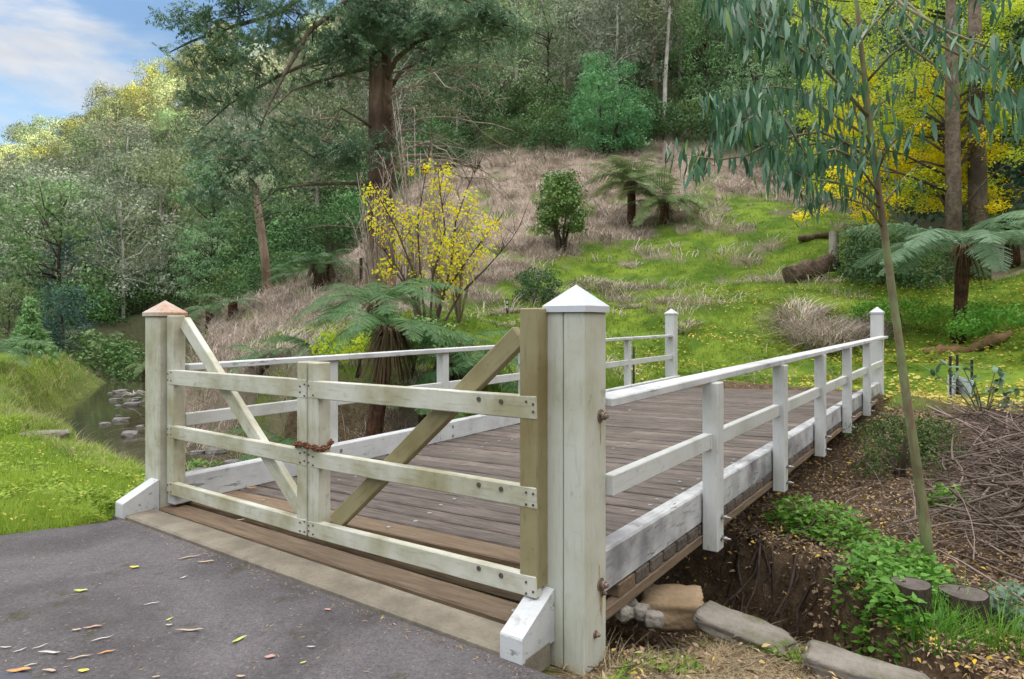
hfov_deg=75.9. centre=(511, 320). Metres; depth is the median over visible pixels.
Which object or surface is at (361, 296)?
tree fern
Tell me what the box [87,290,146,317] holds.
understory shrub
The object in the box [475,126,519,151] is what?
understory shrub
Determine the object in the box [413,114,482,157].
understory shrub
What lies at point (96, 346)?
understory shrub
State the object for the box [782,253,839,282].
fallen log
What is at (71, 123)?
ridge gum
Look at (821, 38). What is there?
wattle tree
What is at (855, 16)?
gum tree
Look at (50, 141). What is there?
gum tree
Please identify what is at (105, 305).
understory shrub
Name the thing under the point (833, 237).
tree stump
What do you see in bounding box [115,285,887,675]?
timber bridge
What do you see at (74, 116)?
ridge gum
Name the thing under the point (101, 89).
gum tree
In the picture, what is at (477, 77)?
wattle tree
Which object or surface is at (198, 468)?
creek stone
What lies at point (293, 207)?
understory shrub
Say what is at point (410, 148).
understory shrub
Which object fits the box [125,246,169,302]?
gum tree
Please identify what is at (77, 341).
understory shrub
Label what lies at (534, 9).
gum tree
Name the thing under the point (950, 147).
gold maple
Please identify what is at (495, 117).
understory shrub
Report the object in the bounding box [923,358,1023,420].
broad leaf shrub
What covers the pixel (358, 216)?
understory shrub
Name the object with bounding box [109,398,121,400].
creek stone
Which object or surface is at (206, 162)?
gum tree
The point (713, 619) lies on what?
stone slab
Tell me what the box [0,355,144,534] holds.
grass
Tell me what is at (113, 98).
ridge gum
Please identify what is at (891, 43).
dense tree
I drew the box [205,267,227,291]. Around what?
understory shrub
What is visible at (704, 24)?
wattle tree
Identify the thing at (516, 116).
understory shrub
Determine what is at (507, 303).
marker post
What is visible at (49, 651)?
fallen leaf
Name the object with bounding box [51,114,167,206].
gum tree
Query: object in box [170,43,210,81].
ridge gum
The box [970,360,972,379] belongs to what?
garden stake
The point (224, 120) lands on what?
gum tree
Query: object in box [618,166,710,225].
tree fern
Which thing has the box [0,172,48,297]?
gum tree
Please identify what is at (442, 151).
understory shrub
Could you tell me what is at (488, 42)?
gum tree
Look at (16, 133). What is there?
gum tree
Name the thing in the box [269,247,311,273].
understory shrub
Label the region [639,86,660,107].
understory shrub
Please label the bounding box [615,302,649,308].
dry tussock
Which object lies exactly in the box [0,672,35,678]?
puddle
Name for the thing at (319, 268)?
tree fern
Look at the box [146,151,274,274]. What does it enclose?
wattle tree
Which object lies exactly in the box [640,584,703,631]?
sandstone block
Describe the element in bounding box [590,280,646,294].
dry tussock
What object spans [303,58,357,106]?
gum tree
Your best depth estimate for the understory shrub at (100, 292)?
44.86 m
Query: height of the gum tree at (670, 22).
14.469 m
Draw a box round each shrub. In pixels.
[0,274,54,317]
[6,319,78,357]
[30,283,130,327]
[39,276,133,325]
[40,274,130,320]
[48,326,144,378]
[67,332,114,356]
[85,274,140,311]
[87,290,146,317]
[91,338,144,379]
[106,266,182,309]
[134,273,196,307]
[146,248,219,301]
[180,263,238,310]
[189,257,228,292]
[199,261,276,303]
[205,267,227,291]
[211,246,246,283]
[217,258,273,294]
[217,273,275,300]
[221,266,283,298]
[226,225,287,266]
[228,252,305,301]
[237,219,325,264]
[239,219,328,284]
[240,252,304,298]
[251,200,310,237]
[262,195,325,234]
[264,207,315,246]
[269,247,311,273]
[280,171,327,206]
[283,239,336,271]
[284,199,364,256]
[288,215,330,245]
[301,188,366,237]
[303,202,337,222]
[308,169,345,208]
[311,222,348,248]
[323,181,362,214]
[325,193,366,237]
[326,165,367,201]
[342,160,414,309]
[345,169,403,197]
[347,175,366,210]
[349,170,367,194]
[366,153,421,186]
[375,89,452,316]
[394,134,442,169]
[394,143,436,171]
[394,159,422,189]
[404,121,479,170]
[409,146,472,311]
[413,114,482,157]
[424,116,466,144]
[426,141,460,164]
[428,189,495,323]
[451,82,515,144]
[459,81,508,129]
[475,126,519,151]
[479,110,526,143]
[499,75,563,119]
[500,117,543,143]
[502,114,528,130]
[504,84,544,115]
[513,119,575,151]
[514,81,573,122]
[515,96,592,141]
[530,106,567,134]
[531,167,595,251]
[557,103,601,132]
[566,89,615,121]
[571,73,602,94]
[594,84,671,134]
[596,82,656,128]
[602,60,627,86]
[618,56,662,88]
[635,95,697,141]
[637,50,677,80]
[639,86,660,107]
[654,92,711,136]
[660,34,723,74]
[661,86,713,117]
[672,56,714,95]
[674,65,742,116]
[681,106,743,144]
[692,79,762,131]
[699,47,745,76]
[721,44,794,91]
[724,74,775,105]
[731,21,795,53]
[733,100,810,155]
[758,42,813,74]
[777,46,825,82]
[784,113,813,132]
[800,108,858,145]
[812,148,841,177]
[815,147,895,186]
[820,47,843,68]
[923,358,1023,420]
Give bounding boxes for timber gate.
[167,315,317,535]
[308,308,547,598]
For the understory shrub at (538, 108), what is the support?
on the ground at (700, 568)
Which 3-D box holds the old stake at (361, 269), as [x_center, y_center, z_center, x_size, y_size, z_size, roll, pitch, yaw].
[-5.747,-1.864,25.000,0.111,1.050,0.111,0,0,-23]
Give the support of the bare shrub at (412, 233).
on the ground at (700, 568)
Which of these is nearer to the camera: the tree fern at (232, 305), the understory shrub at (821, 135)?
the tree fern at (232, 305)
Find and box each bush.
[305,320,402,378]
[355,315,466,378]
[512,265,563,303]
[564,46,656,154]
[605,103,655,152]
[829,223,878,278]
[833,223,937,292]
[841,410,951,478]
[843,295,953,325]
[877,235,970,290]
[881,410,967,465]
[939,296,1023,339]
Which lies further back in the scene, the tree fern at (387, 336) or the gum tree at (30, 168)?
the gum tree at (30, 168)
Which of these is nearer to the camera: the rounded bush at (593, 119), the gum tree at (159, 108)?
the rounded bush at (593, 119)
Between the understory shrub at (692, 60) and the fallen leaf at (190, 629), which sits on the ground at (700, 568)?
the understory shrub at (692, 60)
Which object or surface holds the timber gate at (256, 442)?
attached to the timber bridge
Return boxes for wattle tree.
[0,174,130,314]
[0,277,44,352]
[13,154,37,177]
[56,143,93,174]
[89,191,153,255]
[112,206,168,274]
[122,127,172,188]
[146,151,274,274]
[148,107,200,146]
[165,225,241,300]
[166,179,230,254]
[182,119,213,143]
[192,159,292,264]
[198,147,290,242]
[209,167,311,263]
[256,145,304,218]
[290,123,367,212]
[398,31,498,130]
[401,37,459,115]
[431,0,494,57]
[447,32,504,106]
[497,0,589,102]
[508,0,559,60]
[553,0,615,47]
[662,0,746,99]
[684,0,722,48]
[710,33,798,147]
[724,0,793,44]
[745,0,844,55]
[757,59,844,178]
[779,1,865,85]
[851,63,921,180]
[863,0,923,57]
[877,3,1023,174]
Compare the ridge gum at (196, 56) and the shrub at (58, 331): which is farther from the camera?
the ridge gum at (196, 56)
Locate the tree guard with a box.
[947,375,973,398]
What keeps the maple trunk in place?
on the ground at (700, 568)
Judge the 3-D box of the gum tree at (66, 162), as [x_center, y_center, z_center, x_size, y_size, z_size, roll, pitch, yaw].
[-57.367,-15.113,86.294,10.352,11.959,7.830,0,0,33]
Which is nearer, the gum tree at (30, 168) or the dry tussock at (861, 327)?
the dry tussock at (861, 327)
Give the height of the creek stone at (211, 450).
0.236 m
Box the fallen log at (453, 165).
[444,162,480,168]
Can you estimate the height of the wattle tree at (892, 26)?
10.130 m
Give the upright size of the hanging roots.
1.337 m
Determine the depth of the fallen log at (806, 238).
26.40 m
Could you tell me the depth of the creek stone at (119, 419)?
19.57 m
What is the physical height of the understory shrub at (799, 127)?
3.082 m
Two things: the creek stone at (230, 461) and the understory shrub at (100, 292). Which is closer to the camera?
the creek stone at (230, 461)
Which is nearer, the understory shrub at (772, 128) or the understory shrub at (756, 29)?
the understory shrub at (772, 128)
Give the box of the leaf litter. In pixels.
[281,367,1023,678]
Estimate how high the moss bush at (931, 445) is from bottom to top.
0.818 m
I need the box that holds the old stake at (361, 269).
[359,258,362,280]
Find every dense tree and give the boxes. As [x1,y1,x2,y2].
[17,280,103,357]
[32,219,129,309]
[795,0,1021,211]
[855,20,911,93]
[875,0,1023,223]
[880,0,1023,249]
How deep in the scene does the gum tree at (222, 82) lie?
110.21 m
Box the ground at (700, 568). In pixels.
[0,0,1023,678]
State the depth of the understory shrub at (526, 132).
51.25 m
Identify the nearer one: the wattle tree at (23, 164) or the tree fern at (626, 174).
the tree fern at (626, 174)
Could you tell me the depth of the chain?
3.90 m
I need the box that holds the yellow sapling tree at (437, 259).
[359,116,529,329]
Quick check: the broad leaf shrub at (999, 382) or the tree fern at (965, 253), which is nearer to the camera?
the broad leaf shrub at (999, 382)
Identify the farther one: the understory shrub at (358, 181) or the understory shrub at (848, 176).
the understory shrub at (358, 181)
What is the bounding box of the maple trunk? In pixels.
[959,0,1017,282]
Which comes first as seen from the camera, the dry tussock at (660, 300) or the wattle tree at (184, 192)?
the dry tussock at (660, 300)
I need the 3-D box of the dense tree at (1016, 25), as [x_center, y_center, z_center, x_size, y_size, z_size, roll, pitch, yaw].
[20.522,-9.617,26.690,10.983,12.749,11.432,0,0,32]
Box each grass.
[0,321,208,477]
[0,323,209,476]
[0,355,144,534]
[215,196,1023,457]
[576,614,899,678]
[597,636,808,678]
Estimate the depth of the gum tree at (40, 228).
58.45 m
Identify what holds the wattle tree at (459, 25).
on the ground at (700, 568)
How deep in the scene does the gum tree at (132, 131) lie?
102.98 m
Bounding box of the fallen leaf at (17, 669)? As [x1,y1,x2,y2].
[7,667,30,671]
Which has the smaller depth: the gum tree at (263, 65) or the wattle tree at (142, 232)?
the wattle tree at (142, 232)
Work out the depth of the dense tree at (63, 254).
50.60 m
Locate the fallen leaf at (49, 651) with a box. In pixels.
[38,650,59,652]
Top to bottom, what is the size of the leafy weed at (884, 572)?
1.532 m
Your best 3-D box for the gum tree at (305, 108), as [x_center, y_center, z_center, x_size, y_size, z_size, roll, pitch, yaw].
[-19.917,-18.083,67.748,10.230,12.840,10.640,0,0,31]
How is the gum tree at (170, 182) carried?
on the ground at (700, 568)
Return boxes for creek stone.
[98,422,111,424]
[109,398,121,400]
[111,417,130,421]
[112,389,129,393]
[121,430,138,436]
[122,402,141,406]
[185,467,210,472]
[189,450,204,454]
[204,447,226,454]
[224,459,242,463]
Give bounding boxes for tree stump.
[662,140,674,161]
[829,230,838,257]
[889,576,931,624]
[937,583,990,631]
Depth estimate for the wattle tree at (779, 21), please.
62.80 m
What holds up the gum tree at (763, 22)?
on the ground at (700, 568)
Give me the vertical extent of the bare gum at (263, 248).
7.505 m
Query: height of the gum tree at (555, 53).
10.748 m
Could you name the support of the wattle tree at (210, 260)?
on the ground at (700, 568)
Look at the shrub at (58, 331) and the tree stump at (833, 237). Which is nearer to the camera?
the tree stump at (833, 237)
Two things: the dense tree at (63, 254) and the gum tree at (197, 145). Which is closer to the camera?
the dense tree at (63, 254)
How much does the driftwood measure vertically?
0.308 m
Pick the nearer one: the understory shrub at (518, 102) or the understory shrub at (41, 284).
the understory shrub at (41, 284)
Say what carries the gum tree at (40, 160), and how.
on the ground at (700, 568)
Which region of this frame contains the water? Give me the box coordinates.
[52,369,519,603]
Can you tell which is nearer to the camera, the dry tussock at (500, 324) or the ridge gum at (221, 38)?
the dry tussock at (500, 324)
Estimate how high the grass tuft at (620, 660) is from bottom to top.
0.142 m
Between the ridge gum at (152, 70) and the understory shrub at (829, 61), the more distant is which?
the ridge gum at (152, 70)
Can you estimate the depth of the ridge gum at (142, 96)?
115.97 m
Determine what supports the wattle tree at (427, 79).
on the ground at (700, 568)
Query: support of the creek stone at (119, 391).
in the water
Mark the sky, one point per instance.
(52, 51)
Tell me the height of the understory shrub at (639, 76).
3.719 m
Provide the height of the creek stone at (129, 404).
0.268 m
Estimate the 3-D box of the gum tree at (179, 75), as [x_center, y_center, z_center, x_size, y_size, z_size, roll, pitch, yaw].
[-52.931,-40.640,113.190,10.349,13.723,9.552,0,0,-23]
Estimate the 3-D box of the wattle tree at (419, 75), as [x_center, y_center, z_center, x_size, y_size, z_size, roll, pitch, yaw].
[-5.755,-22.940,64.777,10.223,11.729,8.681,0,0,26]
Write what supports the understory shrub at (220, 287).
on the ground at (700, 568)
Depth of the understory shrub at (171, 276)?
48.23 m
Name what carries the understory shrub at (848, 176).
on the ground at (700, 568)
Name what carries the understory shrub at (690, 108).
on the ground at (700, 568)
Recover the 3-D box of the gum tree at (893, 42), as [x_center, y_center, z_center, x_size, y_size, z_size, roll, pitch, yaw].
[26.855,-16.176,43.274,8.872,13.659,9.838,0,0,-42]
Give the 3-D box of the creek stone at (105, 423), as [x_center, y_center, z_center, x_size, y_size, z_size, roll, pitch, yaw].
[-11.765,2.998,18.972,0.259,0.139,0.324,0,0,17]
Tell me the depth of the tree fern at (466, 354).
10.93 m
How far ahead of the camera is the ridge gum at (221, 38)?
123.49 m
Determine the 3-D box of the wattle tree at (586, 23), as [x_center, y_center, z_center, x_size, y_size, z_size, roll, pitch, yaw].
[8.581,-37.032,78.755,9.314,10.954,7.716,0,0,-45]
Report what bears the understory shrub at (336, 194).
on the ground at (700, 568)
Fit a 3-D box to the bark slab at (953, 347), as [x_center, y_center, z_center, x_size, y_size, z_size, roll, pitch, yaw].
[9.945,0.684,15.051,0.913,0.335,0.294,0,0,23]
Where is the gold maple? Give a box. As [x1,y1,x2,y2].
[778,0,1023,282]
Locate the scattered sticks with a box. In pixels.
[388,371,1023,653]
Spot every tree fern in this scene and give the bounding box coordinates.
[0,336,54,367]
[121,362,144,380]
[184,304,227,333]
[200,293,265,319]
[224,428,296,461]
[226,345,287,375]
[261,330,359,367]
[262,264,309,284]
[272,248,363,288]
[295,278,467,367]
[303,305,470,436]
[311,303,365,316]
[359,376,463,423]
[400,329,512,385]
[415,352,519,393]
[584,153,677,227]
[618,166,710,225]
[839,210,1023,343]
[962,203,1023,268]
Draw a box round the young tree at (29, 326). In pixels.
[8,295,61,360]
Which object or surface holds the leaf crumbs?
on the road
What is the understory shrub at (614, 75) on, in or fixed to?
on the ground at (700, 568)
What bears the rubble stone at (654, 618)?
on the dry grass at (728, 669)
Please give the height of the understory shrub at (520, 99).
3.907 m
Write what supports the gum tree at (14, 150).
on the ground at (700, 568)
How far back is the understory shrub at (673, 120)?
49.48 m
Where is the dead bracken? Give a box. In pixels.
[118,136,876,468]
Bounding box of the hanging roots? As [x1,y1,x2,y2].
[715,529,1022,651]
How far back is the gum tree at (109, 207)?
46.55 m
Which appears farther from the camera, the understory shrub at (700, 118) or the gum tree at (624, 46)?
the gum tree at (624, 46)
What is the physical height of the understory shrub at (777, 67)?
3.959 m
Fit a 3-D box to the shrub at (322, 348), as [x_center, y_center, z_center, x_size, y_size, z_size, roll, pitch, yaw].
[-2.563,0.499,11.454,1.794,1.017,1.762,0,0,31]
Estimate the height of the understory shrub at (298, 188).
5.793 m
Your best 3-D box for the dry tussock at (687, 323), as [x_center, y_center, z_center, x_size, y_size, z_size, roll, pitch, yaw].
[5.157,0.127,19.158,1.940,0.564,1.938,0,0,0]
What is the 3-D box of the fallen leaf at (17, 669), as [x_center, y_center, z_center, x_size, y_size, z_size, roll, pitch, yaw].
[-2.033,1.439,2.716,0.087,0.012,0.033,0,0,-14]
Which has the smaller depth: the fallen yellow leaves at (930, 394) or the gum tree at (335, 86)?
the fallen yellow leaves at (930, 394)
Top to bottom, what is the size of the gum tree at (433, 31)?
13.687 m
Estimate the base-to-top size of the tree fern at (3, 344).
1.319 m
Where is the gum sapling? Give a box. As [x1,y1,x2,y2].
[665,0,1023,566]
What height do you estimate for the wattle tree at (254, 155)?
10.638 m
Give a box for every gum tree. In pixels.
[0,119,61,165]
[0,142,35,169]
[0,151,65,179]
[0,157,19,180]
[0,157,111,282]
[0,163,57,291]
[0,164,126,289]
[0,169,83,287]
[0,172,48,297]
[0,231,23,312]
[12,113,77,164]
[18,129,67,161]
[26,187,115,280]
[29,153,74,176]
[31,162,86,197]
[42,160,97,178]
[43,120,79,158]
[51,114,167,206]
[54,130,96,173]
[56,175,190,318]
[63,121,137,187]
[63,153,182,275]
[73,151,156,223]
[77,79,140,142]
[77,179,152,255]
[84,94,143,163]
[92,94,135,147]
[99,164,169,235]
[102,137,210,240]
[104,143,224,271]
[112,116,154,157]
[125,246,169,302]
[134,122,242,249]
[135,72,197,140]
[142,78,191,135]
[143,53,186,105]
[158,149,194,213]
[168,122,234,201]
[173,45,234,120]
[175,66,204,113]
[181,145,248,236]
[190,84,235,133]
[197,105,250,152]
[199,104,249,145]
[202,22,244,67]
[205,66,241,103]
[205,103,304,205]
[220,100,294,179]
[223,42,283,111]
[230,107,310,203]
[232,49,298,115]
[238,62,294,129]
[261,77,367,215]
[263,85,366,206]
[264,81,366,172]
[266,73,326,128]
[268,69,360,173]
[296,8,335,64]
[299,54,351,109]
[301,29,345,75]
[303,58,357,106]
[305,72,360,137]
[326,58,401,139]
[344,28,424,122]
[352,61,435,154]
[354,27,443,140]
[392,1,463,91]
[407,34,503,136]
[444,0,522,86]
[458,0,553,115]
[494,0,567,48]
[522,0,601,90]
[539,0,616,70]
[550,0,686,99]
[557,0,657,87]
[629,0,718,80]
[630,0,709,53]
[704,0,798,79]
[776,0,905,139]
[823,0,900,33]
[843,0,986,140]
[916,2,1023,120]
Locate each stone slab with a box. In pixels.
[693,600,797,660]
[801,639,929,678]
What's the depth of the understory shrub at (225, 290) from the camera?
35.26 m
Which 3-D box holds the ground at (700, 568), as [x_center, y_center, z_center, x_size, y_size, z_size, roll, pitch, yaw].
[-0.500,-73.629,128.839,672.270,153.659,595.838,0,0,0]
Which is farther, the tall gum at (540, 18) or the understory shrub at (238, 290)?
the tall gum at (540, 18)
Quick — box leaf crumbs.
[0,521,545,678]
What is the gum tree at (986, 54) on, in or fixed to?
on the ground at (700, 568)
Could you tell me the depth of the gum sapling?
4.75 m
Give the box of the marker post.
[506,299,508,313]
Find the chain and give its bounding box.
[292,438,334,451]
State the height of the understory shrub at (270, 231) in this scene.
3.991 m
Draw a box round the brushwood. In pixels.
[842,381,1023,606]
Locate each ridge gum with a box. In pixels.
[0,140,21,169]
[13,142,57,169]
[42,116,78,158]
[55,115,109,165]
[58,111,99,152]
[85,96,128,146]
[116,80,155,130]
[119,59,168,114]
[125,75,160,121]
[129,89,164,135]
[145,56,183,107]
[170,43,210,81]
[183,41,216,85]
[199,22,241,73]
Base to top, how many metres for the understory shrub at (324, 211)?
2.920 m
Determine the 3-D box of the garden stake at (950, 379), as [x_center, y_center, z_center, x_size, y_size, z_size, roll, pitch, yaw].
[7.475,1.094,11.200,0.035,0.980,0.030,0,0,0]
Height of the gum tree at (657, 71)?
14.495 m
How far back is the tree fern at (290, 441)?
12.01 m
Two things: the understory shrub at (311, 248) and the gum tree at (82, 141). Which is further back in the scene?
the gum tree at (82, 141)
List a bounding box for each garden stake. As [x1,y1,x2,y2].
[633,347,634,383]
[949,356,951,397]
[956,355,958,396]
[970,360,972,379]
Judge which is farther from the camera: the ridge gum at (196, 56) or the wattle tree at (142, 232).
the ridge gum at (196, 56)
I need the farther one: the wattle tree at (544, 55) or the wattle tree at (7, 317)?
the wattle tree at (544, 55)
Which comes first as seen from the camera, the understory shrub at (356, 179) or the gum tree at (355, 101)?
the understory shrub at (356, 179)
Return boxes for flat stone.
[17,430,70,437]
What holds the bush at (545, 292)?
on the ground at (700, 568)
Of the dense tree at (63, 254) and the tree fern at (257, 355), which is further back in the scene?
the dense tree at (63, 254)
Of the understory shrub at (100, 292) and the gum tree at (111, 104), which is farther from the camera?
the gum tree at (111, 104)
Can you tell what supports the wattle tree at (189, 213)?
on the ground at (700, 568)
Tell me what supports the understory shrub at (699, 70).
on the ground at (700, 568)
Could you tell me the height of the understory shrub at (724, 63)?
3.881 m
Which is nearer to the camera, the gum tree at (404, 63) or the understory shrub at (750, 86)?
the understory shrub at (750, 86)
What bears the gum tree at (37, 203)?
on the ground at (700, 568)
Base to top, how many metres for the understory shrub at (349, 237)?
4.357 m
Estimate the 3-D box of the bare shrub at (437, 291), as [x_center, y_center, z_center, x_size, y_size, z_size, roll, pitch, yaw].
[-2.046,-2.439,17.957,1.374,4.649,1.776,0,0,-41]
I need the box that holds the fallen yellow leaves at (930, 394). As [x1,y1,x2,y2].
[0,252,1023,526]
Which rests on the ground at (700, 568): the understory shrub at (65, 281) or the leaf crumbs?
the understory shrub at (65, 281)
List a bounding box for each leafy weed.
[185,457,221,469]
[760,491,880,551]
[824,534,960,664]
[927,481,972,517]
[979,578,1023,634]
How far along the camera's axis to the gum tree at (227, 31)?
140.25 m
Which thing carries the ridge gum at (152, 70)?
on the ground at (700, 568)
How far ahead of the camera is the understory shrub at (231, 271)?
39.49 m
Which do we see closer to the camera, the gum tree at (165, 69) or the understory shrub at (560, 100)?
the understory shrub at (560, 100)
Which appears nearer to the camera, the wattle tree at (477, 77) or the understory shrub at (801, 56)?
the understory shrub at (801, 56)
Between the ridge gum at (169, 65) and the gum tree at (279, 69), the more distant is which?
the ridge gum at (169, 65)
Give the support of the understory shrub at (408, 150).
on the ground at (700, 568)
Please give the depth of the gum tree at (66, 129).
132.51 m
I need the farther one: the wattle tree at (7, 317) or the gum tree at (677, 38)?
the gum tree at (677, 38)
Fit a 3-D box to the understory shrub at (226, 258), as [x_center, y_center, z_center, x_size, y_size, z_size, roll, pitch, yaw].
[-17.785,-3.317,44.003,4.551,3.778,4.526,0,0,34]
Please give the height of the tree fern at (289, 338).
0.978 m
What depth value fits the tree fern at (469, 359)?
10.02 m
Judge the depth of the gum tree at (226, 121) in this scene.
90.93 m
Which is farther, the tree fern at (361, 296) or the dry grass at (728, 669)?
the tree fern at (361, 296)
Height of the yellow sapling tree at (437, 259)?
5.521 m
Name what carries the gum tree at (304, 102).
on the ground at (700, 568)
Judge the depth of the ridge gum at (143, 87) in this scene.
138.52 m
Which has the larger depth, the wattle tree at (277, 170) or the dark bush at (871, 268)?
the wattle tree at (277, 170)
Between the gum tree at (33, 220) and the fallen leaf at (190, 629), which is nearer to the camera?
the fallen leaf at (190, 629)
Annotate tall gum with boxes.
[312,16,368,131]
[391,0,431,120]
[502,0,544,80]
[525,0,552,69]
[616,0,697,117]
[620,0,689,95]
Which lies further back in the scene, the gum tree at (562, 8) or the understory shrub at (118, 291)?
the gum tree at (562, 8)
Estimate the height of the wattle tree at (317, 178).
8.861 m
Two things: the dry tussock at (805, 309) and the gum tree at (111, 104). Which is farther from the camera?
the gum tree at (111, 104)
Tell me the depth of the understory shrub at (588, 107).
55.80 m
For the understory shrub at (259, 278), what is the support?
on the ground at (700, 568)
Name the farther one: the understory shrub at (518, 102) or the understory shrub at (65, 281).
the understory shrub at (518, 102)
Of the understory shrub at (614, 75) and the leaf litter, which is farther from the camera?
the understory shrub at (614, 75)
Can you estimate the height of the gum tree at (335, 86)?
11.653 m
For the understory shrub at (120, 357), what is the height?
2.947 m
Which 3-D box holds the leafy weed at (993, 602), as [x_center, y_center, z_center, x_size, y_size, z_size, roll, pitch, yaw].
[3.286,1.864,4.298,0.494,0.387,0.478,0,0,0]
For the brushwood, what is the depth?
6.03 m
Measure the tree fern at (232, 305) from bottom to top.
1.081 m
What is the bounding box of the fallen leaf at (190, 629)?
[177,628,203,630]
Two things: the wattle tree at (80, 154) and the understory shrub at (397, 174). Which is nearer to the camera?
the understory shrub at (397, 174)
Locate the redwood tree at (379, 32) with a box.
[144,0,540,311]
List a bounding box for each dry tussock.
[235,325,318,373]
[241,330,337,358]
[479,317,519,327]
[481,305,526,315]
[563,273,616,290]
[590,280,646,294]
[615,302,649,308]
[644,295,681,303]
[664,316,704,333]
[736,293,852,328]
[745,313,917,354]
[821,311,921,339]
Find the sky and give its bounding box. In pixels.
[0,0,340,158]
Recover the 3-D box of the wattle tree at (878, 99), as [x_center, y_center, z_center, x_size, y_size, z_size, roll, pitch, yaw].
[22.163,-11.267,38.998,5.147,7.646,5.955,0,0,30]
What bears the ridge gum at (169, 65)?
on the ground at (700, 568)
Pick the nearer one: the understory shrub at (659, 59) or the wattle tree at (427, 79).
the understory shrub at (659, 59)
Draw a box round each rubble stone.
[613,604,633,621]
[627,598,638,606]
[632,603,650,621]
[644,610,663,627]
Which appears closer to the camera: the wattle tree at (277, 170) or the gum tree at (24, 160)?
the wattle tree at (277, 170)
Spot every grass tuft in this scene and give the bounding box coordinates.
[538,628,687,678]
[864,584,1013,665]
[890,564,1023,663]
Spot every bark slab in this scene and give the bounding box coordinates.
[923,343,969,353]
[968,331,1012,351]
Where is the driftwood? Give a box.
[120,390,144,396]
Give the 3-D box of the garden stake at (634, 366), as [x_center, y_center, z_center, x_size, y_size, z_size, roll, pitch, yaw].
[2.498,1.210,13.472,0.041,1.350,0.041,0,0,-22]
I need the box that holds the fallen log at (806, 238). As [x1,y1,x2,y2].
[798,232,828,241]
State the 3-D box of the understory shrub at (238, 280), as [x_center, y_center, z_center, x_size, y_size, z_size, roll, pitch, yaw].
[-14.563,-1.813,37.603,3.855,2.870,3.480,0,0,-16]
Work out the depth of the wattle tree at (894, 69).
36.53 m
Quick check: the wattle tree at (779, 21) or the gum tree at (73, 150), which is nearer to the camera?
the wattle tree at (779, 21)
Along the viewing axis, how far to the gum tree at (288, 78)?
75.97 m
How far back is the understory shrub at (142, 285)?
48.01 m
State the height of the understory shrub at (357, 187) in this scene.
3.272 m
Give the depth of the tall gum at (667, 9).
55.56 m
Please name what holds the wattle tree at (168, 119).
on the ground at (700, 568)
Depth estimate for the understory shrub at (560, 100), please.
58.06 m
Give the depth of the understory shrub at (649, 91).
52.58 m
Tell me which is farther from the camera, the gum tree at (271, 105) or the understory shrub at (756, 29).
the gum tree at (271, 105)
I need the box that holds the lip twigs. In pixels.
[556,634,804,678]
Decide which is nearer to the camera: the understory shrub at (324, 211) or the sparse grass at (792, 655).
the sparse grass at (792, 655)
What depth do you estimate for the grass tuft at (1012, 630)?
3.99 m
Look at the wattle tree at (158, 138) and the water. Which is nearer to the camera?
the water
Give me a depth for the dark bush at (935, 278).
19.49 m
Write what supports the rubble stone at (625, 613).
on the ground at (700, 568)
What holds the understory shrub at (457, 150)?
on the ground at (700, 568)
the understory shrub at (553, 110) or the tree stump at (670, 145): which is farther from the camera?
the understory shrub at (553, 110)
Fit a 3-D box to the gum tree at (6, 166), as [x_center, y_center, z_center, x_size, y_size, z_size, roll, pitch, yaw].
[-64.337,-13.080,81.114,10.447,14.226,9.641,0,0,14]
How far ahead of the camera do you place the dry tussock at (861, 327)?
17.08 m
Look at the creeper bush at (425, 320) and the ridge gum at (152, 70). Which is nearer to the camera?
the creeper bush at (425, 320)
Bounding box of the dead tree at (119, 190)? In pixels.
[103,167,129,232]
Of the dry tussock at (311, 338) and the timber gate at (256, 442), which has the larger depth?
the dry tussock at (311, 338)
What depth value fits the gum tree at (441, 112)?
57.75 m
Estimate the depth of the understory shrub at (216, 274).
39.73 m
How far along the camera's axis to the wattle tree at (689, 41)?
57.08 m
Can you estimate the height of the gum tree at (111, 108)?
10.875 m
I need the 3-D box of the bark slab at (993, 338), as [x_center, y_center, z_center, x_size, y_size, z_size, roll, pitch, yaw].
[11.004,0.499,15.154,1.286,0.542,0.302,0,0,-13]
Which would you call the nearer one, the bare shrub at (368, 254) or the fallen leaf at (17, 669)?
the fallen leaf at (17, 669)
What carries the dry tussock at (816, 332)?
on the ground at (700, 568)
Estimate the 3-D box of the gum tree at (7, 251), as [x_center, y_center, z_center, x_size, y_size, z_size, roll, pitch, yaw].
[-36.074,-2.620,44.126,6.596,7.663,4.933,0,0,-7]
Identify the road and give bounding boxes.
[0,515,579,678]
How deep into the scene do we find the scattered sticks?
6.29 m
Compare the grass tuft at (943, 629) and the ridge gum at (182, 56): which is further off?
the ridge gum at (182, 56)
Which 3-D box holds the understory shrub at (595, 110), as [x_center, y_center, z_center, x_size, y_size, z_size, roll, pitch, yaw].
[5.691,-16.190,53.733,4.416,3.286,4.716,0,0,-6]
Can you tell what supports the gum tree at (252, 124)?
on the ground at (700, 568)
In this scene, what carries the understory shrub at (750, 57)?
on the ground at (700, 568)
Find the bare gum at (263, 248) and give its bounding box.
[216,152,276,292]
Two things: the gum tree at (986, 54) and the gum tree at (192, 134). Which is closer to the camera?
the gum tree at (986, 54)
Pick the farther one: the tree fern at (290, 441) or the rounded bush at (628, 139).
the rounded bush at (628, 139)
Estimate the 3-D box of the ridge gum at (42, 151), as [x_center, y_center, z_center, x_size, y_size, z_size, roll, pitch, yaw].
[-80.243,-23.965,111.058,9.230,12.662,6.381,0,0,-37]
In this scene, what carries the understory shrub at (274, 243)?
on the ground at (700, 568)
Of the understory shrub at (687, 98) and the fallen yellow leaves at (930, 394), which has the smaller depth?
the fallen yellow leaves at (930, 394)
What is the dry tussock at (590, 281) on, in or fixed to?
on the ground at (700, 568)
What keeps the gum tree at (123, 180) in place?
on the ground at (700, 568)

